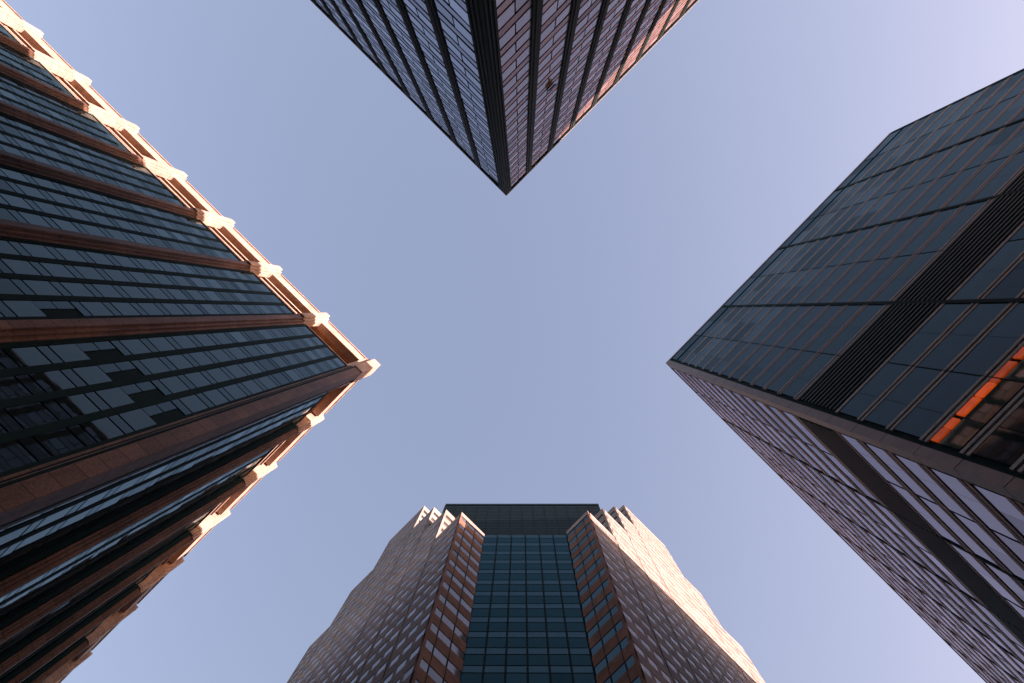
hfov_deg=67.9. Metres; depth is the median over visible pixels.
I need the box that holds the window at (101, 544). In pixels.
[83,539,107,556]
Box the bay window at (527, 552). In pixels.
[526,551,539,554]
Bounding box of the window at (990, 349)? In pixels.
[952,336,1018,374]
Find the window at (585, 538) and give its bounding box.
[579,535,587,545]
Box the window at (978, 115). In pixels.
[960,105,993,130]
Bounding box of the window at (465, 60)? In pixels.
[462,55,478,76]
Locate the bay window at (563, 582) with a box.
[560,580,575,584]
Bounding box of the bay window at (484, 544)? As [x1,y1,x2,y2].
[483,543,495,545]
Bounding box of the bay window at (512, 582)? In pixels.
[510,580,524,584]
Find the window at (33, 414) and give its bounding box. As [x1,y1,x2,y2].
[4,402,57,428]
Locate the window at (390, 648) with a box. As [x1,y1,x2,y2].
[383,644,393,657]
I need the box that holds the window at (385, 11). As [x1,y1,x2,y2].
[380,4,397,25]
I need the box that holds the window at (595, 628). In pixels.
[588,624,597,637]
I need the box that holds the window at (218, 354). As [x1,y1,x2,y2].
[209,349,231,361]
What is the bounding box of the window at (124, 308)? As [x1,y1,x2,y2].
[110,302,139,314]
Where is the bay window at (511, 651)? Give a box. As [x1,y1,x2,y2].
[507,648,525,654]
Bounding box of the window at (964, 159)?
[942,150,978,176]
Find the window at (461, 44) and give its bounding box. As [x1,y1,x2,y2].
[458,38,475,61]
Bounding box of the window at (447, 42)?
[443,36,462,60]
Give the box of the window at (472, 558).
[470,555,478,566]
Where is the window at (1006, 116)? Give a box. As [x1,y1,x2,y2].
[986,106,1021,131]
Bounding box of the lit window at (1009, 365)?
[989,361,1017,383]
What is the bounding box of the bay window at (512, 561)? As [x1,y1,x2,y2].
[511,560,524,563]
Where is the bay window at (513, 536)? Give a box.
[512,535,524,537]
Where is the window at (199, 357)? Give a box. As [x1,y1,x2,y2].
[188,352,212,365]
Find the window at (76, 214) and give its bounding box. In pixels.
[62,207,90,221]
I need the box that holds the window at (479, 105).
[471,95,485,113]
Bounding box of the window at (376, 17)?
[373,13,386,29]
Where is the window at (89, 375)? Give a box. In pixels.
[71,365,111,384]
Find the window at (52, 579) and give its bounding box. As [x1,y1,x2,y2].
[32,569,65,593]
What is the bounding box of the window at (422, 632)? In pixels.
[415,629,424,641]
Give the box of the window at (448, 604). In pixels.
[446,600,457,615]
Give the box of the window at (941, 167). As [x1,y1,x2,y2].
[922,159,954,182]
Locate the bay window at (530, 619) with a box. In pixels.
[528,617,544,622]
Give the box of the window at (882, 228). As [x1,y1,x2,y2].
[861,223,891,244]
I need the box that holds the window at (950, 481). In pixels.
[929,467,979,502]
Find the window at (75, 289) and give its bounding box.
[59,282,94,296]
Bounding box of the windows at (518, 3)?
[314,0,694,186]
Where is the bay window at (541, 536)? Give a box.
[540,535,552,537]
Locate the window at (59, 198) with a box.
[46,191,74,205]
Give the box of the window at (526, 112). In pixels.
[517,110,527,122]
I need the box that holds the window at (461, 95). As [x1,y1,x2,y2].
[459,92,473,109]
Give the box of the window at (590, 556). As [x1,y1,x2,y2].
[583,553,592,564]
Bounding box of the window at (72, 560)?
[51,554,80,573]
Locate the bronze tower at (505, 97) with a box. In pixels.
[310,0,698,195]
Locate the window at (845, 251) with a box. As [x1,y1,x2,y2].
[826,246,855,266]
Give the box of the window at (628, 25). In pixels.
[621,22,630,34]
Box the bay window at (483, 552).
[482,551,494,554]
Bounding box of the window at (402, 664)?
[395,659,406,674]
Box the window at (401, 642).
[395,636,405,650]
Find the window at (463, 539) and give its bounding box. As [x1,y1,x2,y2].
[462,537,470,547]
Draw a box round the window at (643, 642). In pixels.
[641,639,651,652]
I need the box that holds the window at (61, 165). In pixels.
[54,161,76,172]
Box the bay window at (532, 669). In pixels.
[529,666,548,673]
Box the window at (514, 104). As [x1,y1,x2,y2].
[505,100,516,115]
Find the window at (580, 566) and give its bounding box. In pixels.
[575,563,582,573]
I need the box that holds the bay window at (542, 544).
[540,543,553,545]
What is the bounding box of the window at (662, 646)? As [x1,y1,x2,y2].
[659,642,669,655]
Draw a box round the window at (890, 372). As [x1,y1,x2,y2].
[858,363,908,396]
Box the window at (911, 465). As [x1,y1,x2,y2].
[894,454,936,484]
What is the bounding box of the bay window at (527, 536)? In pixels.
[526,535,538,537]
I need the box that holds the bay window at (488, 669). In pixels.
[484,666,504,672]
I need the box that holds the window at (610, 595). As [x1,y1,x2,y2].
[606,591,612,600]
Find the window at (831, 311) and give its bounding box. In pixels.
[811,305,843,326]
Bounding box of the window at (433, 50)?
[429,44,443,62]
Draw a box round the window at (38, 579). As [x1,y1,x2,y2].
[14,572,47,594]
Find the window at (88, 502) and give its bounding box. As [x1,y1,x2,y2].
[75,489,110,511]
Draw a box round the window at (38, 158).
[26,152,52,165]
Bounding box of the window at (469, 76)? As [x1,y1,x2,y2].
[465,70,480,89]
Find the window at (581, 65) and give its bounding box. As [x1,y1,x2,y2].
[575,57,587,72]
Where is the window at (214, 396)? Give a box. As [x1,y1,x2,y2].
[202,389,228,405]
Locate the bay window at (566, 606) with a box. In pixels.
[563,604,580,608]
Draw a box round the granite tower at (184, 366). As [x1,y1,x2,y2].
[0,0,379,682]
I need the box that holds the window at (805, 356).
[781,351,815,376]
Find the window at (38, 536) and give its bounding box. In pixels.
[12,526,53,552]
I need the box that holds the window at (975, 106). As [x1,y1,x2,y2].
[959,96,989,119]
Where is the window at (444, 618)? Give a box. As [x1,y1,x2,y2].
[442,614,454,629]
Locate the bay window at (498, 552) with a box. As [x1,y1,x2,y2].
[496,551,509,554]
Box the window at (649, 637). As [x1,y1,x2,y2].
[647,634,656,646]
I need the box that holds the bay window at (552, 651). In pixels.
[549,648,567,654]
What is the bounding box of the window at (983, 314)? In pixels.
[950,303,1008,335]
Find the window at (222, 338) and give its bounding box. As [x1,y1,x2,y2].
[211,333,232,343]
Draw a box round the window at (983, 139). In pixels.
[962,129,999,155]
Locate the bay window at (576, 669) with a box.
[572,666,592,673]
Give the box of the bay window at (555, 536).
[554,535,565,537]
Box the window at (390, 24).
[387,20,403,38]
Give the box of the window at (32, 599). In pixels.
[12,589,45,613]
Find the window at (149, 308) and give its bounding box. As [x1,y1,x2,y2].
[136,303,164,314]
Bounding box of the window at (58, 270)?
[39,262,74,277]
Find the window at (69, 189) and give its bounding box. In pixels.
[57,182,83,196]
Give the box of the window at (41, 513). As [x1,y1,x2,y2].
[5,513,41,529]
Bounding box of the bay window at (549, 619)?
[546,617,563,622]
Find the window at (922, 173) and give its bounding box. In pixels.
[903,166,933,188]
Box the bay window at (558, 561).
[557,560,571,563]
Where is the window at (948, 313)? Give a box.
[918,304,969,333]
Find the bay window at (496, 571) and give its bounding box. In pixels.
[495,570,508,573]
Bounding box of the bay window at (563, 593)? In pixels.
[562,592,577,595]
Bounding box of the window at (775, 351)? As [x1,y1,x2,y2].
[755,347,784,369]
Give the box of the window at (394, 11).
[388,3,403,22]
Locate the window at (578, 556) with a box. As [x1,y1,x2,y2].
[573,553,580,563]
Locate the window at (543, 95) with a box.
[536,90,546,104]
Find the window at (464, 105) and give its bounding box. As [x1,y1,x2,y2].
[462,102,476,118]
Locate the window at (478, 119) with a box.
[476,116,488,131]
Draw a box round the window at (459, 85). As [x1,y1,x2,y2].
[456,80,471,98]
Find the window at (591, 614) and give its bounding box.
[585,609,594,622]
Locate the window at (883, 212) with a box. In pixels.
[866,206,894,226]
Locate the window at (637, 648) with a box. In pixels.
[633,642,644,657]
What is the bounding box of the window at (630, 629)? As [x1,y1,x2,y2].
[628,626,638,639]
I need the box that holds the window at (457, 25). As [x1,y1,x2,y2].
[453,18,472,44]
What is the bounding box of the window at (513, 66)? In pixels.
[502,60,515,80]
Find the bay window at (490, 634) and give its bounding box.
[488,632,505,637]
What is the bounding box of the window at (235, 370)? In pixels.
[225,364,247,377]
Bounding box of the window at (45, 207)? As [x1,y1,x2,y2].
[32,200,63,215]
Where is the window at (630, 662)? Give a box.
[625,656,634,668]
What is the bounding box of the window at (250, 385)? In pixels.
[241,380,262,393]
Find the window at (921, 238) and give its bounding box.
[897,230,936,255]
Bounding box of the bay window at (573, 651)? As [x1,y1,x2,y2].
[570,648,589,654]
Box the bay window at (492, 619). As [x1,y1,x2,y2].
[490,617,506,622]
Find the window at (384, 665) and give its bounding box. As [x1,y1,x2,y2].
[376,662,386,675]
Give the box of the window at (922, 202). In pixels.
[901,195,934,217]
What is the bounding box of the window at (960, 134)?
[942,126,972,148]
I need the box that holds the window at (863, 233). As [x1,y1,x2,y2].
[845,227,873,247]
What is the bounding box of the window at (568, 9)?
[555,3,571,27]
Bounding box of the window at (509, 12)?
[498,3,514,29]
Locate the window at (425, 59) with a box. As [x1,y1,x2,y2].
[423,56,438,73]
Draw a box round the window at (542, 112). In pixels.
[535,109,544,121]
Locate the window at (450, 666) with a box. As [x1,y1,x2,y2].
[447,660,460,679]
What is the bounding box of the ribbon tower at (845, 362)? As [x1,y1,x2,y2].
[666,68,1023,682]
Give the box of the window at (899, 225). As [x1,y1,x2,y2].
[879,218,911,240]
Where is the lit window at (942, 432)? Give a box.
[930,428,949,442]
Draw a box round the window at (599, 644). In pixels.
[591,640,601,655]
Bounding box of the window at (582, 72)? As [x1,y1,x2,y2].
[573,69,584,83]
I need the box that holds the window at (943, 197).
[922,188,958,212]
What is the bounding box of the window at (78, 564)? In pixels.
[65,552,95,574]
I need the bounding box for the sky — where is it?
[4,0,1023,682]
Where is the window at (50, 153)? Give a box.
[39,146,65,161]
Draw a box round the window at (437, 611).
[435,607,441,618]
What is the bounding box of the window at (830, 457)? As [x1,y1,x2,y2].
[822,451,854,478]
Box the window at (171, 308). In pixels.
[160,303,185,314]
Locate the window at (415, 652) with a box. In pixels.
[409,646,419,660]
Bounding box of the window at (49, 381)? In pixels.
[28,370,74,391]
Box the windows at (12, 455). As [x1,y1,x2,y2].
[0,25,344,682]
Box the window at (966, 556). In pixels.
[949,543,994,579]
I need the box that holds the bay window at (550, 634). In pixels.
[548,632,565,637]
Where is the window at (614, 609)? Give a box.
[610,605,617,615]
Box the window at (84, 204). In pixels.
[73,198,99,211]
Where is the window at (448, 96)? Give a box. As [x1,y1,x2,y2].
[446,93,456,105]
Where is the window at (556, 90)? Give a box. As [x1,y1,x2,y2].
[546,88,557,102]
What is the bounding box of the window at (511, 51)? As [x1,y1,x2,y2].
[501,44,514,66]
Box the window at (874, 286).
[852,279,887,301]
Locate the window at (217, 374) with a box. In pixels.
[206,368,230,382]
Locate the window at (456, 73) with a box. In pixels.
[452,67,468,87]
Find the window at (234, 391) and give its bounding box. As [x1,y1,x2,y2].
[223,384,246,399]
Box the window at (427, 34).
[423,28,438,47]
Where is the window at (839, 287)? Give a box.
[818,283,847,302]
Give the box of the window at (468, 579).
[466,575,475,587]
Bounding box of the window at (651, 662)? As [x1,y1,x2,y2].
[647,656,658,671]
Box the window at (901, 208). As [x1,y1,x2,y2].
[882,201,913,222]
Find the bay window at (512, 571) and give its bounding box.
[511,570,524,573]
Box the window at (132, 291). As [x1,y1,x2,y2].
[119,286,146,297]
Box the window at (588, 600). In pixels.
[582,596,590,608]
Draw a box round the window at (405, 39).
[402,35,414,49]
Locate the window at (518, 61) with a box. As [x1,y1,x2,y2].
[516,46,529,66]
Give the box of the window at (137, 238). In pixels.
[127,233,149,244]
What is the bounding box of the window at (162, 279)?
[150,273,173,284]
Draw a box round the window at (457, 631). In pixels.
[455,627,466,642]
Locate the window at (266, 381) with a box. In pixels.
[257,376,276,388]
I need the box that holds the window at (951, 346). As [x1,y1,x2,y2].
[918,334,975,369]
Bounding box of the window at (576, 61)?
[567,58,578,72]
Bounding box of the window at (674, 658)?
[671,654,682,668]
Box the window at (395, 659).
[389,653,399,667]
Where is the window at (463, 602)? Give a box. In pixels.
[461,598,471,612]
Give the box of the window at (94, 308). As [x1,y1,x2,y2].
[79,302,112,315]
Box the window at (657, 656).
[654,652,664,665]
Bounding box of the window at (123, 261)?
[111,255,137,267]
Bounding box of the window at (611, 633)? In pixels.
[602,627,615,644]
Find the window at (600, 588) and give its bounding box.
[591,585,602,599]
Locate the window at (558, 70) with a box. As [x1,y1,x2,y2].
[548,65,561,82]
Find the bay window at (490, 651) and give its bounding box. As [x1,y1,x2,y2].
[486,648,505,654]
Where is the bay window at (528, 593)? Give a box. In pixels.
[527,592,542,595]
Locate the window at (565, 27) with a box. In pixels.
[553,21,568,43]
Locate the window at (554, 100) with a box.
[545,98,555,111]
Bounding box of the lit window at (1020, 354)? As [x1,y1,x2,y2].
[1012,347,1023,359]
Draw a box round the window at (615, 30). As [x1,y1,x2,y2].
[605,26,618,42]
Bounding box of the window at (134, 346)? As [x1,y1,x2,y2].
[119,339,150,353]
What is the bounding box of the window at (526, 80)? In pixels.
[517,75,529,92]
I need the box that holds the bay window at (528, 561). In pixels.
[526,560,540,563]
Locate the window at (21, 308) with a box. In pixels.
[1,300,45,316]
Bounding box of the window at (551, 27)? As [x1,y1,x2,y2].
[540,20,554,42]
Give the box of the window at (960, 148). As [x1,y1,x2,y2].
[940,139,973,163]
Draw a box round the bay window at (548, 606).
[545,604,561,608]
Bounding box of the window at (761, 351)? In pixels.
[743,345,770,366]
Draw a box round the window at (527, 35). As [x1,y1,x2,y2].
[516,28,530,50]
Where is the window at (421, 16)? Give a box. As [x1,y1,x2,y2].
[417,10,433,31]
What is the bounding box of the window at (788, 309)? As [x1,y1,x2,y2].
[771,306,796,324]
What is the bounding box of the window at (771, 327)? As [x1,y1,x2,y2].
[752,324,777,343]
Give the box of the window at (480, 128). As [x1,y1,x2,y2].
[478,125,489,138]
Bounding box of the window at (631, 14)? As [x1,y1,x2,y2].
[625,7,636,22]
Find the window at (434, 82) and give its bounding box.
[432,79,445,94]
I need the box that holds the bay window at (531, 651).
[528,648,546,654]
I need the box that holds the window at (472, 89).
[468,83,483,102]
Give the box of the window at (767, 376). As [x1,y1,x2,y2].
[754,371,776,387]
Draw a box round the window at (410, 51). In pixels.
[407,47,419,62]
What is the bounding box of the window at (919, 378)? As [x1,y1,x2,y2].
[885,367,940,404]
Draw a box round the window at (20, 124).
[9,117,35,132]
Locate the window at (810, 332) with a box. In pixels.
[790,327,821,349]
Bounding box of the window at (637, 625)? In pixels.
[635,623,644,634]
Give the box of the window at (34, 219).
[16,211,51,227]
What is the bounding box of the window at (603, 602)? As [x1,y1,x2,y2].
[595,598,606,612]
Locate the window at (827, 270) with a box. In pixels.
[808,266,835,285]
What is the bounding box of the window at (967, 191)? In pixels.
[946,181,984,206]
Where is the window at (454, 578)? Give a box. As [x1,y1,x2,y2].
[452,575,462,588]
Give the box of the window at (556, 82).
[547,77,559,93]
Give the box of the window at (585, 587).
[579,584,587,595]
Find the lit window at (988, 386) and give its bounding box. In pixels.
[975,382,996,397]
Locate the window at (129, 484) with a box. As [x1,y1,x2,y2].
[111,475,142,495]
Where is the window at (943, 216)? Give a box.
[919,207,958,233]
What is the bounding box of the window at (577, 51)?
[570,46,580,60]
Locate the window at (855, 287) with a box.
[834,281,866,302]
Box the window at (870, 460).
[858,452,902,487]
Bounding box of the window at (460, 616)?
[458,612,468,627]
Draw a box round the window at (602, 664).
[595,658,606,674]
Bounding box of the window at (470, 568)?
[468,564,477,576]
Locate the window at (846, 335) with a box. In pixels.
[822,328,860,354]
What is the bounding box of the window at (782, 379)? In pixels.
[767,374,791,391]
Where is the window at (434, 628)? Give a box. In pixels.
[430,623,437,634]
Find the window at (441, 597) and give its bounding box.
[439,593,445,603]
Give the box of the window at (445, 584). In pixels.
[443,581,448,589]
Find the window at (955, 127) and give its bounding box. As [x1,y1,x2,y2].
[939,116,969,139]
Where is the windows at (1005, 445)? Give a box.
[672,70,1023,682]
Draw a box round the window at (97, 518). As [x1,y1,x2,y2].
[75,510,108,531]
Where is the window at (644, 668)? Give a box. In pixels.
[640,662,652,678]
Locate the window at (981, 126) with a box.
[963,116,996,140]
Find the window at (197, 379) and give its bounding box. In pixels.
[184,372,210,387]
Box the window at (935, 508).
[918,496,968,536]
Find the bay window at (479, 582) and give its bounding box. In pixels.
[477,580,491,584]
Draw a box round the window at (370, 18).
[367,14,381,30]
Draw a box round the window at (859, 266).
[837,261,869,283]
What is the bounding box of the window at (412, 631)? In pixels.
[408,625,417,637]
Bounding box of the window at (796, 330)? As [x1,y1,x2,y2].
[776,326,805,346]
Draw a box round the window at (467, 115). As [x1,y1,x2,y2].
[465,112,477,126]
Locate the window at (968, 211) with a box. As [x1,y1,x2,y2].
[944,200,987,228]
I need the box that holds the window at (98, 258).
[84,251,112,264]
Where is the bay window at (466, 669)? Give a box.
[462,666,482,672]
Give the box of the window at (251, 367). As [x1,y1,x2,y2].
[242,362,262,373]
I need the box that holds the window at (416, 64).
[413,60,424,73]
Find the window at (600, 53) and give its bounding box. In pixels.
[592,50,602,63]
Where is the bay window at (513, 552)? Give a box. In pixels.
[511,551,524,554]
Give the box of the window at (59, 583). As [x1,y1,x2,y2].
[47,570,77,592]
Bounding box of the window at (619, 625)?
[615,620,622,631]
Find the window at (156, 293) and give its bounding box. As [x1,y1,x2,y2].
[143,287,168,298]
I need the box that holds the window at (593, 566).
[586,563,595,575]
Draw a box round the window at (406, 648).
[402,641,412,654]
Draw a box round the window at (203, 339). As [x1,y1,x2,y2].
[192,334,215,345]
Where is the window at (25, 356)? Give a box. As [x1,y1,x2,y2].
[2,347,51,366]
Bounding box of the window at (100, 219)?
[88,213,114,226]
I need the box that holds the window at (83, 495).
[54,495,83,508]
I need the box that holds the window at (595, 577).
[588,574,598,586]
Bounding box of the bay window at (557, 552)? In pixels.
[556,551,569,554]
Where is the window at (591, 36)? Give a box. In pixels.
[581,31,594,49]
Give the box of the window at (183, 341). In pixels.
[171,335,196,348]
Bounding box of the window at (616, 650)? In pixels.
[606,644,620,662]
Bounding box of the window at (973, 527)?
[952,512,1008,556]
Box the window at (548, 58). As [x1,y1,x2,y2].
[538,53,550,71]
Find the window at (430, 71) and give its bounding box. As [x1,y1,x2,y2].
[428,68,442,85]
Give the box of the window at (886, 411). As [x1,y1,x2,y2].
[864,399,906,426]
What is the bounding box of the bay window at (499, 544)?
[497,543,509,545]
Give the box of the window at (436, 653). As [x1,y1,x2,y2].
[433,647,446,665]
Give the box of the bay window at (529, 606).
[527,604,543,608]
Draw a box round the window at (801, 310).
[782,306,810,324]
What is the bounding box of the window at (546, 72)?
[537,66,549,84]
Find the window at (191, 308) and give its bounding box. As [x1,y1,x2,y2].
[181,303,202,313]
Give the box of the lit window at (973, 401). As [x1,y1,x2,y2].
[956,396,981,416]
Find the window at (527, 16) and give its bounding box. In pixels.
[515,7,531,32]
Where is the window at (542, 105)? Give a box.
[535,100,545,114]
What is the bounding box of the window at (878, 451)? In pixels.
[865,442,901,469]
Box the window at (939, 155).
[920,147,952,170]
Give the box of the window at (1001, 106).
[980,95,1017,122]
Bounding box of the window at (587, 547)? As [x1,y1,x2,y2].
[581,544,589,554]
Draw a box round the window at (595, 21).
[584,16,598,35]
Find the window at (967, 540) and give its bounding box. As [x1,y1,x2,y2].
[948,526,999,567]
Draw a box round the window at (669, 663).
[666,659,677,673]
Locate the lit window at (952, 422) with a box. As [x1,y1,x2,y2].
[943,417,960,429]
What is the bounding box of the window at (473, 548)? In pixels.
[472,546,480,556]
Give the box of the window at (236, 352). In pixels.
[227,347,247,358]
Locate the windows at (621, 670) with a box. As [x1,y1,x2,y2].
[291,510,762,682]
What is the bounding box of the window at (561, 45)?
[551,38,565,57]
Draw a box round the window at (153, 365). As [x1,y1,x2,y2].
[138,357,170,373]
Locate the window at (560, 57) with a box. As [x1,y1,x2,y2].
[549,52,563,70]
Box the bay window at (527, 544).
[526,543,538,545]
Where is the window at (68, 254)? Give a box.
[53,247,86,261]
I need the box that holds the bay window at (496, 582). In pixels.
[493,580,508,584]
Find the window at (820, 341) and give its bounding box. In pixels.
[805,327,839,351]
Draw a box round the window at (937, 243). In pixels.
[920,225,962,252]
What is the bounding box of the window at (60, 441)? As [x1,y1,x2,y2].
[32,428,84,456]
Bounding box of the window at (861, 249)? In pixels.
[842,243,871,263]
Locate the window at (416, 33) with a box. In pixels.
[412,27,429,48]
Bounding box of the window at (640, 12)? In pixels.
[630,8,643,25]
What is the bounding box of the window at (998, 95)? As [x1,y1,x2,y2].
[979,86,1011,110]
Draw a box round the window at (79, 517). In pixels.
[57,508,92,530]
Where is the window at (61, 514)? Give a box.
[32,505,74,530]
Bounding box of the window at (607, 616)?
[598,612,610,628]
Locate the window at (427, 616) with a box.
[420,613,429,625]
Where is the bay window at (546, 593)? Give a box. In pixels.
[544,592,559,595]
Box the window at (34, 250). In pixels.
[19,243,55,258]
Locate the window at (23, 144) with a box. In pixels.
[11,137,38,152]
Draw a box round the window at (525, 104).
[517,99,528,113]
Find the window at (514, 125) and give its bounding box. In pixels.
[507,121,516,134]
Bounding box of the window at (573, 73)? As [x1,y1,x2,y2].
[565,70,575,83]
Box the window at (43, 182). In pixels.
[29,175,57,189]
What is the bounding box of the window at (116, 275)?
[102,269,130,281]
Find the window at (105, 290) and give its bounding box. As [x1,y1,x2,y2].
[91,284,122,297]
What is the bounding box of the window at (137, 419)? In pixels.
[118,408,155,430]
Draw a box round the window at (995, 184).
[971,173,1013,200]
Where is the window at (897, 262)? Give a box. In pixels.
[873,255,911,280]
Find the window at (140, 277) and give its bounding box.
[127,271,153,283]
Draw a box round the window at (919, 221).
[898,213,933,237]
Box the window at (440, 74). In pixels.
[438,71,450,86]
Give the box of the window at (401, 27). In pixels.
[395,19,409,37]
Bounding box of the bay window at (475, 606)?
[473,604,489,608]
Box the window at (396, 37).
[393,33,408,51]
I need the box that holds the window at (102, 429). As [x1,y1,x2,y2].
[79,417,122,442]
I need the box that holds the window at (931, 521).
[916,510,962,547]
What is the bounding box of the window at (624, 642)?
[620,637,628,649]
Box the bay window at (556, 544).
[555,543,567,545]
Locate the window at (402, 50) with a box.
[400,47,413,62]
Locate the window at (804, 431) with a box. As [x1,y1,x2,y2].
[797,426,829,453]
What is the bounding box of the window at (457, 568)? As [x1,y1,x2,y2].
[455,565,464,577]
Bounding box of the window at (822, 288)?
[804,284,831,302]
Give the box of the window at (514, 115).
[506,111,516,125]
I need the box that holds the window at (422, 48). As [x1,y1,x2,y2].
[418,42,434,62]
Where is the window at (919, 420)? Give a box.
[894,407,942,437]
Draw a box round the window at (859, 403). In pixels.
[839,393,877,417]
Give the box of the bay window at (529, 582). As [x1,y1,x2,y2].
[527,580,541,584]
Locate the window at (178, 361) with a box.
[165,354,192,369]
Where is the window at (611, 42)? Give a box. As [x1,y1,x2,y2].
[602,39,613,53]
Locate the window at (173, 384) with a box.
[158,376,188,392]
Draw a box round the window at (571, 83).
[563,80,573,93]
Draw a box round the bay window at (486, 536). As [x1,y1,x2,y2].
[484,535,496,537]
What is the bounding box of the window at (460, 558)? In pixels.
[458,555,467,566]
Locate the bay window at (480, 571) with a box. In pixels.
[478,570,492,573]
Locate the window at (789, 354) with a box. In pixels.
[768,349,799,372]
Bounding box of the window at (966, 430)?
[939,419,985,450]
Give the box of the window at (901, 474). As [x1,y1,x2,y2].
[885,463,934,502]
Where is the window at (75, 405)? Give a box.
[54,394,99,417]
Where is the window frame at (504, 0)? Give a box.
[497,0,691,184]
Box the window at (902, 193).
[883,186,913,208]
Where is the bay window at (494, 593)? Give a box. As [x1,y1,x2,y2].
[492,592,507,595]
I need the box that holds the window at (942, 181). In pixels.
[920,173,955,198]
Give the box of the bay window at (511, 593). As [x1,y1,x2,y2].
[510,592,524,595]
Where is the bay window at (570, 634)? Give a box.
[567,632,585,637]
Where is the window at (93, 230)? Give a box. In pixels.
[78,223,105,236]
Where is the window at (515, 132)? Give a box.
[507,130,516,141]
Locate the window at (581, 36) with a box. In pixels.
[572,31,584,48]
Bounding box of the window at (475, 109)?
[474,107,486,121]
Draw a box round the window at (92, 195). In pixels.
[82,189,106,202]
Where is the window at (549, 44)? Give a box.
[539,38,552,57]
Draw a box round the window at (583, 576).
[577,573,585,583]
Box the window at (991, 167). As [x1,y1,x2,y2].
[966,156,1009,185]
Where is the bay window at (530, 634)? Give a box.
[528,632,545,637]
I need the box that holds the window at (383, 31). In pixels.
[380,27,391,40]
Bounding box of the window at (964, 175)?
[942,165,980,192]
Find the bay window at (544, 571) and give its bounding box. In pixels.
[543,570,556,573]
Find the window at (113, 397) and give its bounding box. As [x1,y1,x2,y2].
[94,387,134,407]
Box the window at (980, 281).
[950,270,1003,299]
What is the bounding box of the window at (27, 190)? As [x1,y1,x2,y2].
[14,183,46,199]
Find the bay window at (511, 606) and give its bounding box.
[509,604,525,608]
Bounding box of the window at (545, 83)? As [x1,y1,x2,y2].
[537,79,547,94]
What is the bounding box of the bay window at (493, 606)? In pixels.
[491,604,507,608]
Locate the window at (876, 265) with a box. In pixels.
[854,258,889,281]
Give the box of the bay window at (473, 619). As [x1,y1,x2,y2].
[470,617,487,622]
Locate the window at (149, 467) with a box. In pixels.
[129,467,150,476]
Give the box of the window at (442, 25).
[438,18,458,44]
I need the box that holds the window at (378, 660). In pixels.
[371,656,381,669]
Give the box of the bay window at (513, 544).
[512,543,524,545]
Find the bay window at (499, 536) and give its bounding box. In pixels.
[498,535,510,537]
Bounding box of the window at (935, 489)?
[916,476,972,520]
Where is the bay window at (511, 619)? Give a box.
[509,617,525,622]
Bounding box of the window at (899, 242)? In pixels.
[877,235,912,258]
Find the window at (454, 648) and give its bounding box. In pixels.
[451,642,463,660]
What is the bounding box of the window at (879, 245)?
[858,239,891,261]
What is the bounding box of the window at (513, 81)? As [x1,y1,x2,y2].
[503,76,515,93]
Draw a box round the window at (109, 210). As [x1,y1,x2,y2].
[97,204,121,216]
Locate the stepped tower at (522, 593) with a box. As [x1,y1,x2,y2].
[287,504,764,682]
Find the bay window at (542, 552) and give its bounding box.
[541,551,554,554]
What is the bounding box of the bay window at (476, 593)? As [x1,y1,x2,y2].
[475,592,490,595]
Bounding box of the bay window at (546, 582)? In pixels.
[543,580,558,584]
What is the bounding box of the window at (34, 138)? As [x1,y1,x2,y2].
[24,132,49,146]
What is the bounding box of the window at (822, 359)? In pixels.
[797,353,834,380]
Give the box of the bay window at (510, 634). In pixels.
[508,632,525,637]
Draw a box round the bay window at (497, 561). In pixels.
[496,560,509,563]
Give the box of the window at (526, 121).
[518,119,527,131]
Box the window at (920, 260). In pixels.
[894,251,937,278]
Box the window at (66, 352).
[48,344,89,361]
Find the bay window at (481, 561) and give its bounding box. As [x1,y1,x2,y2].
[480,560,493,563]
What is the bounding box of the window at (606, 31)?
[599,26,609,40]
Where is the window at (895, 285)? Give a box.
[872,277,911,301]
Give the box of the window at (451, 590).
[449,587,459,601]
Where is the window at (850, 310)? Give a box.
[828,305,862,327]
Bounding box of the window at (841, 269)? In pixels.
[822,263,852,284]
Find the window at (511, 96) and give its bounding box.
[504,89,515,105]
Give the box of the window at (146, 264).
[134,258,158,269]
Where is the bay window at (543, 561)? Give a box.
[542,560,555,563]
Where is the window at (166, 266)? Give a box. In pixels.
[156,261,177,271]
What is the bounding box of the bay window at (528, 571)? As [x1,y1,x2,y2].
[527,570,540,573]
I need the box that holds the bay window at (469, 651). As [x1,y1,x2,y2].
[465,648,484,654]
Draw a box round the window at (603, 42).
[595,39,605,52]
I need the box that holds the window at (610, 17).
[603,11,614,26]
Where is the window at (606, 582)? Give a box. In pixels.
[603,579,608,587]
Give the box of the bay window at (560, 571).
[559,570,573,573]
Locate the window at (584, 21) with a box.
[575,15,587,33]
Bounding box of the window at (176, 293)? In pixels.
[165,288,188,299]
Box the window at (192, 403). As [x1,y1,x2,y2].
[178,395,207,412]
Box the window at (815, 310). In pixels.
[796,306,825,325]
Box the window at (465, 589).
[463,586,473,599]
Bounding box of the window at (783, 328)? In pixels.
[764,325,791,344]
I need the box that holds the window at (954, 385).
[916,372,980,413]
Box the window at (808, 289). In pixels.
[790,285,816,303]
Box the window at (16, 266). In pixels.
[0,258,40,274]
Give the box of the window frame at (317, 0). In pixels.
[315,0,497,180]
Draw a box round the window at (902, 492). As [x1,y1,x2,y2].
[888,482,933,518]
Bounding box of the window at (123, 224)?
[112,218,135,230]
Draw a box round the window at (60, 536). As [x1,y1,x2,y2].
[37,527,73,550]
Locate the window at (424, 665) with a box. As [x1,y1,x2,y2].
[420,659,428,672]
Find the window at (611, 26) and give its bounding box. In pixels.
[609,13,622,30]
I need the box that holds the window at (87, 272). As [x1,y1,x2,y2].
[72,266,104,279]
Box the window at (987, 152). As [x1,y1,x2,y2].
[964,141,1004,169]
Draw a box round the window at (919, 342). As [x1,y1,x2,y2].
[888,333,939,364]
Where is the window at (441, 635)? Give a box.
[438,630,450,647]

